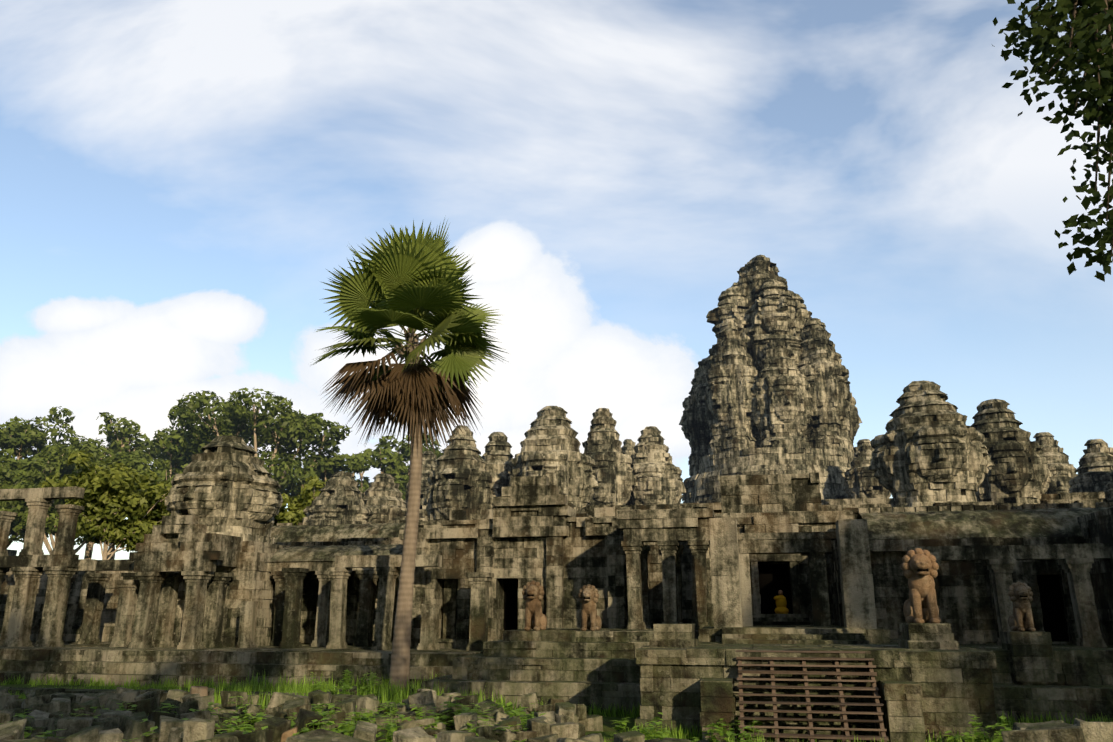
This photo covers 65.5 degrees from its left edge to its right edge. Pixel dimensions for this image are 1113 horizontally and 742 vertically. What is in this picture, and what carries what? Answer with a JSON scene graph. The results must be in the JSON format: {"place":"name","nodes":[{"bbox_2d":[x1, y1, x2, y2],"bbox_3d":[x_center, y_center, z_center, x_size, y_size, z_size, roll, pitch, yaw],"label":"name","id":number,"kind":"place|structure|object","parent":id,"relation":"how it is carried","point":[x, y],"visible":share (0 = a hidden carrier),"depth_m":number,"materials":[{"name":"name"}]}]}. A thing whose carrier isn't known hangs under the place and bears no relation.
{"place":"outdoors","nodes":[
{"label":"outdoors","id":0,"kind":"place"},
{"bbox_2d":[0,406,76,473],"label":"tree","id":1,"kind":"object","parent":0,"point":[21,432],"depth_m":101.18,"materials":[{"name":"green plant"}]},
{"bbox_2d":[10,479,116,554],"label":"tree","id":2,"kind":"object","parent":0,"point":[51,519],"depth_m":69.88,"materials":[{"name":"green plant"}]},
{"bbox_2d":[31,443,105,483],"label":"tree","id":3,"kind":"object","parent":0,"point":[70,445],"depth_m":102.98,"materials":[{"name":"green plant"}]},
{"bbox_2d":[38,450,171,559],"bbox_3d":[-31.969,13.565,62.330,9.498,14.348,10.400,0,-16,1],"label":"tree","id":4,"kind":"object","parent":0,"point":[98,487],"depth_m":61.25,"materials":[{"name":"green plant"}]},
{"bbox_2d":[54,435,172,558],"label":"tree","id":5,"kind":"object","parent":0,"point":[161,465],"depth_m":96.33,"materials":[{"name":"green plant"}]},
{"bbox_2d":[83,412,162,559],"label":"tree","id":6,"kind":"object","parent":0,"point":[127,432],"depth_m":110.73,"materials":[{"name":"green plant"}]},
{"bbox_2d":[104,451,187,512],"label":"tree","id":7,"kind":"object","parent":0,"point":[133,461],"depth_m":86.49,"materials":[{"name":"green plant"}]},
{"bbox_2d":[124,479,170,536],"bbox_3d":[-29.975,15.193,66.504,7.481,13.443,8.473,0,-16,1],"label":"tree","id":8,"kind":"object","parent":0,"point":[159,513],"depth_m":64.59,"materials":[{"name":"green plant"}]},
{"bbox_2d":[151,426,206,477],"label":"tree","id":9,"kind":"object","parent":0,"point":[178,458],"depth_m":104.15,"materials":[{"name":"green plant"}]},
{"bbox_2d":[168,401,269,452],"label":"tree","id":10,"kind":"object","parent":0,"point":[245,433],"depth_m":98.10,"materials":[{"name":"green plant"}]},
{"bbox_2d":[159,387,339,493],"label":"tree","id":11,"kind":"object","parent":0,"point":[294,429],"depth_m":92.48,"materials":[{"name":"green plant"}]},
{"bbox_2d":[247,411,354,499],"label":"tree","id":12,"kind":"object","parent":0,"point":[321,465],"depth_m":96.18,"materials":[{"name":"green plant"}]},
{"bbox_2d":[273,475,328,525],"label":"tree","id":13,"kind":"object","parent":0,"point":[293,512],"depth_m":80.02,"materials":[{"name":"green plant"}]},
{"bbox_2d":[288,450,370,502],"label":"tree","id":14,"kind":"object","parent":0,"point":[355,463],"depth_m":99.40,"materials":[{"name":"green plant"}]},
{"bbox_2d":[0,476,717,707],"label":"temple gallery","id":15,"kind":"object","parent":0,"point":[299,610],"visible":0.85,"depth_m":38.52,"materials":[{"name":"grey stone"}]},
{"bbox_2d":[349,448,407,490],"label":"tree","id":16,"kind":"object","parent":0,"point":[392,460],"depth_m":106.66,"materials":[{"name":"green plant"}]},
{"bbox_2d":[366,432,441,499],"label":"tree","id":17,"kind":"object","parent":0,"point":[401,480],"depth_m":110.34,"materials":[{"name":"green plant"}]},
{"bbox_2d":[427,448,481,458],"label":"tree","id":18,"kind":"object","parent":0,"point":[438,454],"visible":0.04,"depth_m":115.02,"materials":[{"name":"green plant"}]},
{"bbox_2d":[0,683,1012,741],"bbox_3d":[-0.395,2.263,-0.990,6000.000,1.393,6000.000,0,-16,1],"label":"ground","id":19,"kind":"structure","parent":0,"point":[608,730],"depth_m":25.46,"materials":[{"name":"green plant"}]},
{"bbox_2d":[0,464,48,547],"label":"tree","id":20,"kind":"object","parent":19,"relation":"on","point":[9,480],"depth_m":74.48,"materials":[{"name":"green plant"}]},
{"bbox_2d":[0,443,85,503],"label":"tree","id":21,"kind":"object","parent":19,"relation":"on","point":[32,465],"depth_m":88.56,"materials":[{"name":"green plant"}]},
{"bbox_2d":[154,411,249,476],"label":"tree","id":22,"kind":"object","parent":19,"relation":"on","point":[163,456],"depth_m":107.83,"materials":[{"name":"green plant"}]},
{"bbox_2d":[311,215,507,690],"bbox_3d":[-6.133,2.937,34.804,8.505,19.039,8.824,0,-16,1],"label":"palm","id":23,"kind":"object","parent":19,"relation":"on","point":[411,282],"depth_m":34.47,"materials":[{"name":"green plant"}]},
{"bbox_2d":[0,670,1012,741],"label":"seedling plants","id":24,"kind":"object","parent":19,"relation":"on","point":[391,727],"visible":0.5,"depth_m":19.66,"materials":[{"name":"green plant"}]},
{"bbox_2d":[0,686,1112,741],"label":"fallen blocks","id":25,"kind":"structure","parent":19,"relation":"on","point":[560,720],"depth_m":18.83,"materials":[{"name":"stone"}]},
{"bbox_2d":[1,669,1112,741],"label":"grass tufts","id":26,"kind":"object","parent":19,"relation":"on","point":[385,693],"visible":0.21,"depth_m":28.50,"materials":[{"name":"green plant"}]},
{"bbox_2d":[6,380,1112,644],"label":"temple towers","id":27,"kind":"structure","parent":19,"relation":"on","point":[928,448],"depth_m":62.70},
{"bbox_2d":[422,623,1112,741],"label":"temple terrace","id":28,"kind":"structure","parent":19,"relation":"on","point":[936,677],"depth_m":24.49,"materials":[{"name":"stone"}]},
{"bbox_2d":[522,580,546,630],"bbox_3d":[-0.784,8.443,31.139,0.840,1.748,1.466,-3,-16,12],"label":"lion","id":29,"kind":"object","parent":28,"relation":"on","point":[535,616],"visible":0.98,"depth_m":30.77},
{"bbox_2d":[578,584,601,630],"bbox_3d":[1.187,8.389,30.687,0.772,1.606,1.348,-3,-16,12],"label":"lion","id":30,"kind":"object","parent":28,"relation":"on","point":[588,595],"visible":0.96,"depth_m":30.36},
{"bbox_2d":[706,472,876,628],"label":"temple gate","id":31,"kind":"structure","parent":28,"relation":"on","point":[771,535],"depth_m":33.40,"materials":[{"name":"grey stone"}]},
{"bbox_2d":[774,590,788,613],"bbox_3d":[9.647,9.943,37.160,0.610,1.050,0.520,-3,-16,12],"label":"buddha statue","id":32,"kind":"object","parent":31,"relation":"in","point":[781,602],"visible":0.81,"depth_m":37.03,"materials":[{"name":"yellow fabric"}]},
{"bbox_2d":[901,548,940,622],"bbox_3d":[10.191,6.026,24.246,0.993,2.065,1.733,-3,-16,12],"label":"lion","id":33,"kind":"object","parent":28,"relation":"on","point":[920,567],"visible":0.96,"depth_m":23.84},
{"bbox_2d":[857,502,1112,646],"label":"temple gallery","id":34,"kind":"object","parent":28,"relation":"on","point":[1057,558],"visible":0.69,"depth_m":32.56,"materials":[{"name":"stone"}]},
{"bbox_2d":[1008,581,1035,631],"bbox_3d":[14.715,7.469,27.448,0.735,1.530,1.284,-3,-16,12],"label":"lion","id":35,"kind":"object","parent":28,"relation":"on","point":[1020,594],"visible":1,"depth_m":27.15},
{"bbox_2d":[679,255,861,502],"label":"temple tower","id":36,"kind":"structure","parent":19,"relation":"on","point":[769,393],"depth_m":90.35,"materials":[{"name":"stone"}]},
{"bbox_2d":[736,650,888,741],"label":"wooden stair","id":37,"kind":"object","parent":19,"relation":"on","point":[879,729],"visible":0.92,"depth_m":21.23,"materials":[{"name":"brown wood"}]},
{"bbox_2d":[991,0,1112,281],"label":"tree foliage","id":38,"kind":"object","parent":19,"relation":"on","point":[1084,44],"depth_m":6.99,"materials":[{"name":"green plant"}]},
{"bbox_2d":[0,0,1112,559],"label":"sky","id":39,"kind":"structure","parent":0,"point":[182,181],"materials":[{"name":"blue"}]},
{"bbox_2d":[271,492,1112,641],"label":"temple inner gallery","id":40,"kind":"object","parent":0,"point":[286,534],"visible":0.02,"depth_m":53.26,"materials":[{"name":"grey stone"}]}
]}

